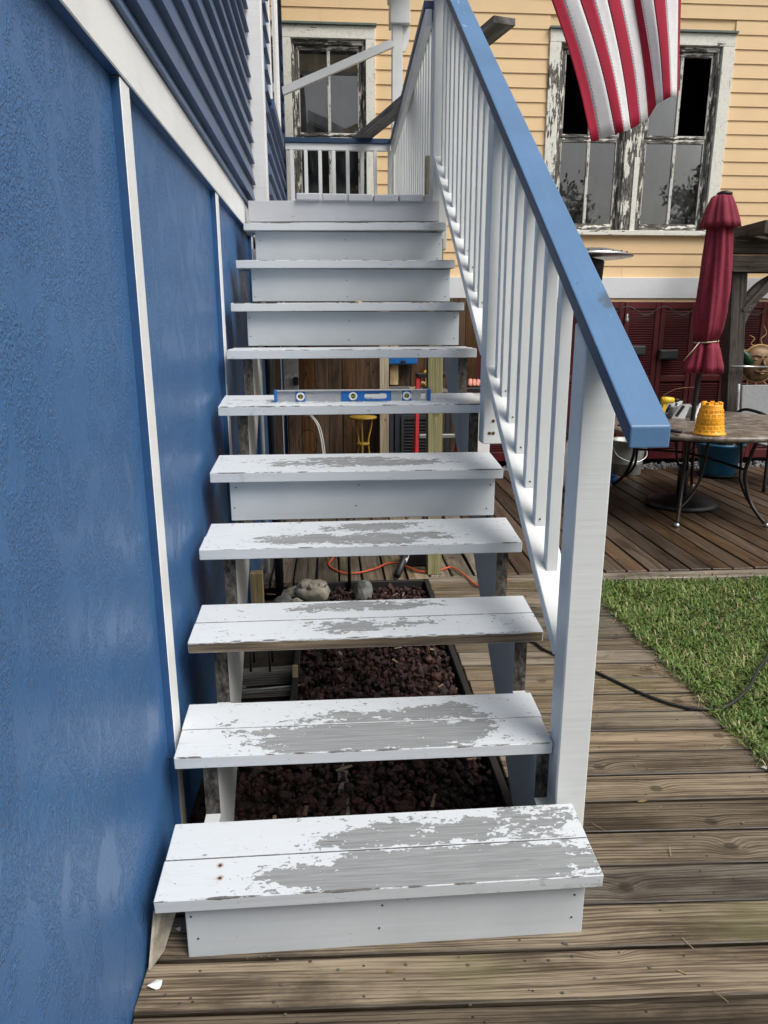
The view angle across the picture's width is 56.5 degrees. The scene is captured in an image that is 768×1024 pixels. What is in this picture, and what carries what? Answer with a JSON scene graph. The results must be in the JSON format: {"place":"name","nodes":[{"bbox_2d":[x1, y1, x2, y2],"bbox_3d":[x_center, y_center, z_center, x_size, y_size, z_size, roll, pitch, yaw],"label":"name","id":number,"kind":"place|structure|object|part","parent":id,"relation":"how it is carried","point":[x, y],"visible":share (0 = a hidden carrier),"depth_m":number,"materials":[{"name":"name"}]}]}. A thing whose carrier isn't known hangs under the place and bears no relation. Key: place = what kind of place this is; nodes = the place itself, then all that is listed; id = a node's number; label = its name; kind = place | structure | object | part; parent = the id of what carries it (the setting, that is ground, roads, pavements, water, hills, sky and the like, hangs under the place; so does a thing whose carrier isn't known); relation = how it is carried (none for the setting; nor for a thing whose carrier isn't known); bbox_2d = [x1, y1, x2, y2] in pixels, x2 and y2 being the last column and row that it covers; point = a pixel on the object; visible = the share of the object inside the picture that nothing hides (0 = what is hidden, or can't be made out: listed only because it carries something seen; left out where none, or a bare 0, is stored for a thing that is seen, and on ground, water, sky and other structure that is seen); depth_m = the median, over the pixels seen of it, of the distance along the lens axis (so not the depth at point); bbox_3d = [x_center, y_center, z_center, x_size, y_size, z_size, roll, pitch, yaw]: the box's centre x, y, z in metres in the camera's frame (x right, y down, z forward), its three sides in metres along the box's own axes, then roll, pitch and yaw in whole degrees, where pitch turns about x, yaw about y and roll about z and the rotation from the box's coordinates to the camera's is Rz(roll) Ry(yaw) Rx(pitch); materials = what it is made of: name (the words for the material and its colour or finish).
{"place":"outdoors","nodes":[
{"label":"outdoors","id":0,"kind":"place"},
{"bbox_2d":[190,554,464,823],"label":"ground","id":1,"kind":"structure","parent":0,"point":[200,796],"depth_m":2.78,"materials":[{"name":"soil"}]},
{"bbox_2d":[0,0,288,1023],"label":"blue house","id":2,"kind":"structure","parent":1,"relation":"on","point":[142,152],"depth_m":1.58,"materials":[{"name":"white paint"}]},
{"bbox_2d":[265,0,283,148],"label":"window","id":3,"kind":"structure","parent":2,"relation":"in","point":[271,5],"depth_m":5.38,"materials":[{"name":"white paint"}]},
{"bbox_2d":[272,302,282,453],"bbox_3d":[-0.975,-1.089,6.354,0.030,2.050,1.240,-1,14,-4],"label":"post","id":4,"kind":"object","parent":2,"relation":"in","point":[276,361],"depth_m":6.66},
{"bbox_2d":[282,346,298,389],"bbox_3d":[-0.928,-1.461,7.100,0.150,0.500,0.080,-1,14,-4],"label":"outlet panel","id":5,"kind":"object","parent":2,"relation":"attached to","point":[290,375],"visible":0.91,"depth_m":7.13,"materials":[{"name":"grey metal"}]},
{"bbox_2d":[282,39,393,95],"bbox_3d":[-0.413,-3.916,6.304,1.005,0.459,0.038,-1,14,-4],"label":"brace board","id":6,"kind":"object","parent":2,"relation":"attached to","point":[341,65],"visible":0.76,"depth_m":6.29,"materials":[{"name":"white paint"}]},
{"bbox_2d":[248,193,438,222],"bbox_3d":[-0.331,-2.031,5.393,1.121,0.230,2.726,-1,14,-4],"label":"landing","id":7,"kind":"object","parent":2,"relation":"attached to","point":[329,208],"visible":0.43,"depth_m":4.09,"materials":[{"name":"grey paint"}]},
{"bbox_2d":[285,0,433,200],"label":"landing railing","id":8,"kind":"object","parent":7,"relation":"on","point":[409,141],"visible":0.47,"depth_m":5.38,"materials":[{"name":"white paint"}]},
{"bbox_2d":[352,15,514,137],"bbox_3d":[0.215,-3.070,5.276,0.138,0.038,2.812,-5,15,-18],"label":"loose plank","id":9,"kind":"object","parent":8,"relation":"on","point":[494,28],"visible":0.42,"depth_m":5.44,"materials":[{"name":"grey wood"}]},
{"bbox_2d":[387,0,410,193],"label":"porch post","id":10,"kind":"object","parent":7,"relation":"on","point":[399,19],"visible":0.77,"depth_m":6.34,"materials":[{"name":"white paint"}]},
{"bbox_2d":[425,155,429,194],"bbox_3d":[0.281,-2.047,4.425,0.050,0.280,0.050,-1,14,-4],"label":"timber stub","id":11,"kind":"object","parent":7,"relation":"on","point":[427,168],"visible":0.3,"depth_m":4.40,"materials":[{"name":"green wood"}]},
{"bbox_2d":[132,581,767,1023],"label":"boardwalk","id":12,"kind":"structure","parent":1,"relation":"on","point":[702,891],"depth_m":1.88,"materials":[{"name":"brown wood"}]},
{"bbox_2d":[147,980,161,989],"bbox_3d":[-0.557,1.148,1.736,0.034,0.010,0.024,-1,14,-4],"label":"paint flake","id":13,"kind":"object","parent":12,"relation":"on","point":[156,984],"visible":1,"depth_m":1.73,"materials":[{"name":"white paint"}]},
{"bbox_2d":[153,222,603,956],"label":"staircase","id":14,"kind":"structure","parent":12,"relation":"on","point":[527,864],"depth_m":2.24,"materials":[{"name":"paint"}]},
{"bbox_2d":[148,910,175,970],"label":"torn trim","id":15,"kind":"structure","parent":14,"relation":"hanging from","point":[162,923],"depth_m":1.82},
{"bbox_2d":[274,388,430,401],"bbox_3d":[-0.131,-0.487,3.007,0.656,0.058,0.027,-1,14,-4],"label":"spirit level","id":16,"kind":"object","parent":14,"relation":"on","point":[323,395],"visible":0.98,"depth_m":3.00,"materials":[{"name":"metal"}]},
{"bbox_2d":[163,634,743,1023],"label":"grit","id":17,"kind":"object","parent":12,"relation":"on","point":[406,964],"visible":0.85,"depth_m":1.78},
{"bbox_2d":[430,0,670,826],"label":"stair railing","id":18,"kind":"object","parent":12,"relation":"on","point":[519,245],"visible":0.95,"depth_m":2.23,"materials":[{"name":"white paint"}]},
{"bbox_2d":[506,583,767,1002],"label":"dry clippings","id":19,"kind":"object","parent":12,"relation":"on","point":[636,767],"visible":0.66,"depth_m":2.95,"materials":[{"name":"plant"}]},
{"bbox_2d":[531,642,767,710],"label":"garden hose","id":20,"kind":"object","parent":12,"relation":"on","point":[742,694],"visible":0.84,"depth_m":3.11,"materials":[{"name":"black rubber"}]},
{"bbox_2d":[204,598,487,820],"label":"bed soil","id":21,"kind":"structure","parent":0,"point":[283,657],"depth_m":2.85,"materials":[{"name":"brown soil"}]},
{"bbox_2d":[250,570,264,603],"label":"timber block","id":22,"kind":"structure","parent":21,"relation":"on","point":[257,585],"depth_m":4.08,"materials":[{"name":"brown wood"}]},
{"bbox_2d":[241,650,291,698],"bbox_3d":[-0.561,0.717,3.394,0.283,0.210,0.286,-1,14,-4],"label":"mossy timber","id":23,"kind":"object","parent":21,"relation":"on","point":[269,675],"visible":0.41,"depth_m":3.39,"materials":[{"name":"grey wood"}]},
{"bbox_2d":[264,302,283,596],"bbox_3d":[-0.664,-0.504,4.271,0.064,2.150,0.054,-1,14,-4],"label":"black pipe","id":24,"kind":"object","parent":21,"relation":"on","point":[272,439],"visible":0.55,"depth_m":4.26,"materials":[{"name":"metal"}]},
{"bbox_2d":[272,595,291,602],"bbox_3d":[-0.593,0.536,4.218,0.135,0.095,0.101,-1,14,-4],"label":"stone","id":25,"kind":"object","parent":21,"relation":"on","point":[284,599],"visible":0.48,"depth_m":4.19,"materials":[{"name":"grey stone"}]},
{"bbox_2d":[292,665,297,677],"bbox_3d":[-0.409,0.789,3.292,0.030,0.173,0.047,-1,14,-4],"label":"wooden stake","id":26,"kind":"object","parent":21,"relation":"on","point":[294,670],"visible":0.42,"depth_m":3.28,"materials":[{"name":"brown wood"}]},
{"bbox_2d":[290,597,305,601],"bbox_3d":[-0.510,0.546,4.210,0.095,0.094,0.078,-8,16,-27],"label":"stone","id":27,"kind":"object","parent":21,"relation":"on","point":[296,599],"visible":0.27,"depth_m":4.19,"materials":[{"name":"beige stone"}]},
{"bbox_2d":[191,583,501,822],"bbox_3d":[-0.177,0.803,3.281,1.063,0.124,2.504,-1,14,-4],"label":"lava rock","id":28,"kind":"object","parent":21,"relation":"on","point":[397,777],"visible":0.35,"depth_m":2.64,"materials":[{"name":"brown stone"}]},
{"bbox_2d":[242,684,299,691],"bbox_3d":[-0.528,0.798,3.238,0.322,0.008,0.008,-3,15,-11],"label":"thin cane","id":29,"kind":"object","parent":28,"relation":"on","point":[268,688],"visible":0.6,"depth_m":3.24,"materials":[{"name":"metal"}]},
{"bbox_2d":[281,586,299,598],"bbox_3d":[-0.550,0.503,4.309,0.117,0.109,0.102,3,15,13],"label":"stone","id":30,"kind":"object","parent":28,"relation":"on","point":[290,591],"visible":0.44,"depth_m":4.28,"materials":[{"name":"grey stone"}]},
{"bbox_2d":[294,578,330,601],"bbox_3d":[-0.430,0.479,4.279,0.219,0.147,0.179,-1,14,-4],"label":"conch shell","id":31,"kind":"object","parent":28,"relation":"on","point":[311,590],"visible":0.91,"depth_m":4.22},
{"bbox_2d":[242,591,476,818],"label":"wood chips","id":32,"kind":"object","parent":28,"relation":"on","point":[305,811],"visible":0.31,"depth_m":2.63,"materials":[{"name":"brown wood"}]},
{"bbox_2d":[353,579,372,600],"bbox_3d":[-0.123,0.476,4.317,0.110,0.163,0.083,-9,17,-31],"label":"stone","id":33,"kind":"object","parent":28,"relation":"on","point":[362,589],"visible":0.8,"depth_m":4.29,"materials":[{"name":"grey stone"}]},
{"bbox_2d":[290,579,513,806],"bbox_3d":[-0.024,0.803,3.325,0.799,0.120,2.530,-1,14,-4],"label":"bed edging","id":34,"kind":"object","parent":21,"relation":"on","point":[502,794],"visible":0.29,"depth_m":3.35,"materials":[{"name":"black plastic"}]},
{"bbox_2d":[347,518,350,590],"bbox_3d":[-0.218,0.181,4.416,0.018,0.650,0.024,-7,16,-26],"label":"thin rod","id":35,"kind":"object","parent":34,"relation":"attached to","point":[349,569],"visible":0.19,"depth_m":4.45,"materials":[{"name":"black metal"}]},
{"bbox_2d":[260,467,767,595],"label":"patio deck","id":36,"kind":"structure","parent":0,"point":[728,535],"depth_m":5.32,"materials":[{"name":"brown wood"}]},
{"bbox_2d":[252,249,269,572],"bbox_3d":[-0.762,-0.566,4.454,0.033,2.020,0.028,-1,14,-4],"label":"white pipe","id":37,"kind":"object","parent":36,"relation":"on","point":[262,446],"visible":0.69,"depth_m":4.46,"materials":[{"name":"plastic"}]},
{"bbox_2d":[299,415,324,453],"bbox_3d":[-0.678,-0.585,6.957,0.293,0.773,0.102,7,16,26],"label":"hanging hose","id":38,"kind":"object","parent":36,"relation":"on","point":[319,430],"visible":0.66,"depth_m":6.84,"materials":[{"name":"white plastic"}]},
{"bbox_2d":[349,415,376,452],"bbox_3d":[-0.195,-0.582,7.068,0.293,0.722,0.300,-1,14,-4],"label":"stool","id":39,"kind":"object","parent":36,"relation":"on","point":[361,418],"visible":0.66,"depth_m":7.01,"materials":[{"name":"yellow wood"}]},
{"bbox_2d":[285,298,477,453],"bbox_3d":[-0.010,-1.300,7.554,2.000,1.898,0.028,-1,14,-4],"label":"plank fence","id":40,"kind":"object","parent":36,"relation":"on","point":[355,373],"visible":0.25,"depth_m":7.53,"materials":[{"name":"brown wood"}]},
{"bbox_2d":[390,345,397,384],"bbox_3d":[0.106,-1.678,7.373,0.095,0.723,0.089,-1,14,-4],"label":"timber offcut","id":41,"kind":"object","parent":40,"relation":"attached to","point":[393,374],"visible":0.42,"depth_m":7.40,"materials":[{"name":"brown wood"}]},
{"bbox_2d":[389,358,416,363],"bbox_3d":[0.187,-1.591,7.376,0.300,0.130,0.150,-1,14,-4],"label":"tool case","id":42,"kind":"object","parent":40,"relation":"hanging from","point":[402,360],"visible":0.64,"depth_m":7.32,"materials":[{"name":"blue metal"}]},
{"bbox_2d":[379,311,388,452],"bbox_3d":[0.001,-1.139,6.541,0.083,2.050,0.038,-1,14,-4],"label":"post","id":43,"kind":"object","parent":36,"relation":"on","point":[384,384],"depth_m":6.58,"materials":[{"name":"brown wood"}]},
{"bbox_2d":[393,413,425,452],"bbox_3d":[0.325,-0.709,7.380,0.460,0.800,0.400,-1,14,-4],"label":"utility cabinet","id":44,"kind":"object","parent":36,"relation":"on","point":[403,430],"visible":0.26,"depth_m":7.16,"materials":[{"name":"metal"}]},
{"bbox_3d":[0.350,-0.643,7.201,0.360,0.660,0.019,-1,14,-4],"label":"door","id":45,"kind":"part","parent":44,"relation":"part of","materials":[{"name":"metal"}]},
{"bbox_2d":[394,554,425,577],"bbox_3d":[0.156,0.283,4.758,0.200,0.180,0.519,9,17,33],"label":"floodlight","id":46,"kind":"object","parent":36,"relation":"on","point":[413,560],"visible":0.53,"depth_m":4.77,"materials":[{"name":"black metal"}]},
{"bbox_2d":[328,557,508,586],"bbox_3d":[-0.029,0.351,4.796,1.652,0.022,0.550,11,18,36],"label":"orange cord","id":47,"kind":"object","parent":36,"relation":"on","point":[456,569],"visible":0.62,"depth_m":4.69,"materials":[{"name":"rubber"}]},
{"bbox_2d":[389,387,449,452],"bbox_3d":[0.330,-0.781,7.367,0.650,0.945,0.530,-1,14,-4],"label":"workbench","id":48,"kind":"object","parent":36,"relation":"on","point":[446,440],"visible":0.15,"depth_m":7.12,"materials":[{"name":"brown wood"}]},
{"bbox_2d":[389,381,424,388],"bbox_3d":[0.218,-1.236,7.029,0.377,0.095,0.028,-1,14,-4],"label":"hand saw","id":49,"kind":"object","parent":48,"relation":"on","point":[409,387],"visible":0.55,"depth_m":7.03,"materials":[{"name":"metal"}]},
{"bbox_2d":[426,238,443,574],"bbox_3d":[0.310,-0.597,4.426,0.113,2.051,0.089,-1,14,-4],"label":"support post","id":50,"kind":"object","parent":36,"relation":"on","point":[434,375],"visible":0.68,"depth_m":4.40,"materials":[{"name":"beige wood"}]},
{"bbox_2d":[413,372,467,452],"bbox_3d":[0.484,-0.690,6.582,0.490,1.172,0.754,-1,14,-4],"label":"step ladder","id":51,"kind":"object","parent":36,"relation":"on","point":[417,435],"visible":0.23,"depth_m":6.32,"materials":[{"name":"metal"}]},
{"bbox_2d":[467,386,489,451],"bbox_3d":[0.849,-0.649,6.680,0.260,1.030,0.220,-1,14,-4],"label":"lidded box","id":52,"kind":"object","parent":36,"relation":"on","point":[475,391],"visible":0.11,"depth_m":6.56,"materials":[{"name":"white plastic"}]},
{"bbox_2d":[467,379,479,386],"bbox_3d":[0.853,-1.179,6.526,0.209,0.081,0.160,-1,14,-4],"label":"crumpled cloth","id":53,"kind":"object","parent":52,"relation":"on","point":[473,383],"visible":0.69,"depth_m":6.46,"materials":[{"name":"pink fabric"}]},
{"bbox_2d":[562,247,634,490],"bbox_3d":[1.898,-1.359,6.942,0.840,2.270,0.840,-1,14,-4],"label":"patio heater","id":54,"kind":"object","parent":36,"relation":"on","point":[599,256],"visible":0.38,"depth_m":6.57,"materials":[{"name":"metal"}]},
{"bbox_2d":[610,474,617,482],"bbox_3d":[2.315,-0.329,7.290,0.120,0.100,0.120,-1,14,-4],"label":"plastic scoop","id":55,"kind":"object","parent":36,"relation":"on","point":[613,477],"visible":0.38,"depth_m":7.24,"materials":[{"name":"blue plastic"}]},
{"bbox_2d":[611,436,647,475],"bbox_3d":[2.654,-0.606,7.803,0.390,0.380,0.411,-1,14,-4],"label":"metal bucket","id":56,"kind":"object","parent":36,"relation":"on","point":[622,451],"visible":0.64,"depth_m":7.70,"materials":[{"name":"metal"}]},
{"bbox_2d":[644,464,717,512],"bbox_3d":[2.676,-0.245,6.418,0.620,0.370,0.620,-1,14,-4],"label":"umbrella base","id":57,"kind":"object","parent":36,"relation":"on","point":[667,501],"visible":0.77,"depth_m":6.34,"materials":[{"name":"black metal"}]},
{"bbox_2d":[682,190,740,455],"bbox_3d":[2.754,-1.363,6.139,0.337,2.576,0.346,5,15,20],"label":"patio umbrella","id":58,"kind":"object","parent":57,"relation":"in","point":[720,222],"visible":1,"depth_m":5.93,"materials":[{"name":"red fabric"}]},
{"bbox_2d":[610,411,767,526],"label":"patio table","id":59,"kind":"object","parent":36,"relation":"on","point":[740,428],"visible":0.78,"depth_m":5.86,"materials":[{"name":"stone"}]},
{"bbox_2d":[661,403,674,412],"bbox_3d":[2.555,-0.938,6.541,0.160,0.129,0.125,-5,15,-19],"label":"organiser tray","id":60,"kind":"object","parent":59,"relation":"on","point":[668,406],"visible":0.3,"depth_m":6.48,"materials":[{"name":"white plastic"}]},
{"bbox_2d":[660,397,687,416],"bbox_3d":[2.509,-0.914,6.218,0.251,0.175,0.060,0,14,1],"label":"power drill","id":61,"kind":"object","parent":59,"relation":"on","point":[665,401],"visible":0.87,"depth_m":6.19,"materials":[{"name":"yellow plastic"}]},
{"bbox_2d":[668,404,690,418],"bbox_3d":[2.651,-0.914,6.449,0.160,0.129,0.132,-1,14,-4],"label":"organiser tray","id":62,"kind":"object","parent":59,"relation":"on","point":[680,411],"visible":0.99,"depth_m":6.40,"materials":[{"name":"white plastic"}]},
{"bbox_2d":[686,403,700,417],"bbox_3d":[2.826,-0.931,6.512,0.160,0.129,0.128,-10,17,-33],"label":"organiser tray","id":63,"kind":"object","parent":59,"relation":"on","point":[688,414],"visible":0.26,"depth_m":6.46,"materials":[{"name":"white plastic"}]},
{"bbox_2d":[692,401,725,435],"bbox_3d":[2.486,-0.715,5.444,0.244,0.245,0.244,-1,14,-4],"label":"sand mould","id":64,"kind":"object","parent":59,"relation":"on","point":[710,419],"visible":1,"depth_m":5.37,"materials":[{"name":"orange plastic"}]},
{"bbox_2d":[696,443,745,478],"bbox_3d":[3.595,-0.570,7.689,0.500,0.365,0.500,-1,14,-4],"label":"plastic tub","id":65,"kind":"object","parent":36,"relation":"on","point":[730,454],"visible":0.72,"depth_m":7.53,"materials":[{"name":"blue plastic"}]},
{"bbox_2d":[718,220,767,472],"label":"pergola","id":66,"kind":"object","parent":36,"relation":"on","point":[750,248],"visible":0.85,"depth_m":7.33,"materials":[{"name":"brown wood"}]},
{"bbox_2d":[743,350,754,365],"bbox_3d":[3.868,-1.662,7.638,0.184,0.229,0.100,-1,14,-4],"label":"glass bottle","id":67,"kind":"object","parent":66,"relation":"hanging from","point":[748,360],"visible":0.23,"depth_m":7.61,"materials":[{"name":"green glass"}]},
{"bbox_2d":[731,365,767,367],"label":"silver rod","id":68,"kind":"object","parent":66,"relation":"attached to","point":[739,366],"visible":1,"depth_m":7.43,"materials":[{"name":"metal"}]},
{"bbox_2d":[743,326,767,384],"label":"sun face","id":69,"kind":"object","parent":66,"relation":"attached to","point":[758,353],"visible":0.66,"depth_m":7.72},
{"bbox_2d":[732,384,767,491],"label":"patio chair","id":70,"kind":"object","parent":36,"relation":"on","point":[754,399],"visible":0.66,"depth_m":7.36,"materials":[{"name":"grey fabric"}]},
{"bbox_2d":[281,0,767,466],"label":"yellow house","id":71,"kind":"structure","parent":0,"point":[645,191],"depth_m":7.78,"materials":[{"name":"paint"}]},
{"bbox_2d":[282,20,375,200],"bbox_3d":[-0.563,-3.966,7.462,0.992,1.972,0.135,-1,14,-4],"label":"window","id":72,"kind":"structure","parent":71,"relation":"in","point":[329,36],"depth_m":7.32,"materials":[{"name":"paint"}]},
{"bbox_2d":[477,348,505,460],"bbox_3d":[1.233,-1.447,8.056,0.405,1.770,0.036,-1,14,-4],"label":"shutter","id":73,"kind":"object","parent":71,"relation":"attached to","point":[496,451],"visible":0.06,"depth_m":8.24,"materials":[{"name":"red paint"}]},
{"bbox_2d":[549,302,577,448],"bbox_3d":[2.058,-1.464,8.112,0.405,1.770,0.036,-1,14,-4],"label":"shutter","id":74,"kind":"object","parent":71,"relation":"attached to","point":[570,373],"visible":0.09,"depth_m":8.08,"materials":[{"name":"red paint"}]},
{"bbox_2d":[612,302,624,436],"bbox_3d":[2.470,-1.474,8.147,0.405,1.770,0.036,-1,14,-4],"label":"shutter","id":75,"kind":"object","parent":71,"relation":"attached to","point":[619,305],"visible":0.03,"depth_m":7.94,"materials":[{"name":"red paint"}]},
{"bbox_2d":[614,302,660,458],"bbox_3d":[2.883,-1.479,8.173,0.405,1.770,0.036,-1,14,-4],"label":"shutter","id":76,"kind":"object","parent":71,"relation":"attached to","point":[640,336],"visible":0.31,"depth_m":8.03,"materials":[{"name":"red paint"}]},
{"bbox_2d":[633,346,645,354],"bbox_3d":[2.844,-1.810,8.018,0.160,0.105,0.078,-1,14,-4],"label":"solar light","id":77,"kind":"object","parent":76,"relation":"attached to","point":[640,350],"visible":0.67,"depth_m":7.98,"materials":[{"name":"plastic"}]},
{"bbox_2d":[544,25,738,235],"bbox_3d":[2.701,-4.040,7.696,2.025,2.007,0.135,-1,14,-4],"label":"window","id":78,"kind":"structure","parent":71,"relation":"in","point":[630,148],"depth_m":7.72,"materials":[{"name":"paint"}]},
{"bbox_2d":[647,302,694,458],"bbox_3d":[3.295,-1.488,8.204,0.405,1.770,0.036,-1,14,-4],"label":"shutter","id":79,"kind":"object","parent":71,"relation":"attached to","point":[670,338],"visible":0.56,"depth_m":8.12,"materials":[{"name":"red paint"}]},
{"bbox_2d":[657,350,677,358],"bbox_3d":[3.193,-1.773,8.055,0.210,0.105,0.078,-1,14,-4],"label":"solar light","id":80,"kind":"object","parent":79,"relation":"attached to","point":[667,354],"visible":1,"depth_m":8.02,"materials":[{"name":"plastic"}]},
{"bbox_2d":[681,331,722,457],"bbox_3d":[3.708,-1.499,8.229,0.405,1.770,0.036,-1,14,-4],"label":"shutter","id":81,"kind":"object","parent":71,"relation":"attached to","point":[709,391],"visible":0.19,"depth_m":8.24,"materials":[{"name":"red paint"}]},
{"bbox_2d":[742,301,767,456],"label":"shutter","id":82,"kind":"object","parent":71,"relation":"attached to","point":[756,331],"visible":0.24,"depth_m":8.12,"materials":[{"name":"red paint"}]},
{"bbox_2d":[465,306,767,322],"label":"string lights","id":83,"kind":"object","parent":82,"relation":"hanging from","point":[626,319],"visible":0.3,"depth_m":7.93,"materials":[{"name":"black plastic"}]},
{"bbox_2d":[749,309,767,457],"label":"shutter","id":84,"kind":"object","parent":71,"relation":"attached to","point":[760,451],"visible":0.13,"depth_m":8.47,"materials":[{"name":"red paint"}]},
{"bbox_2d":[551,0,680,141],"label":"flag","id":85,"kind":"object","parent":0,"point":[624,54],"visible":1,"depth_m":3.55,"materials":[{"name":"red fabric"}]},
{"bbox_2d":[502,460,764,470],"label":"gravel","id":86,"kind":"structure","parent":0,"point":[674,465],"depth_m":8.27,"materials":[{"name":"grey gravel"}]},
{"bbox_2d":[617,424,681,433],"bbox_3d":[2.092,-0.661,5.656,0.045,0.040,0.556,-12,18,-38],"label":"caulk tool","id":87,"kind":"object","parent":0,"point":[678,431],"visible":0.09,"depth_m":5.46,"materials":[{"name":"black plastic"}]},
{"bbox_2d":[600,572,767,768],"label":"grass","id":88,"kind":"structure","parent":0,"point":[710,669],"depth_m":3.77,"materials":[{"name":"green plant"}]}
]}

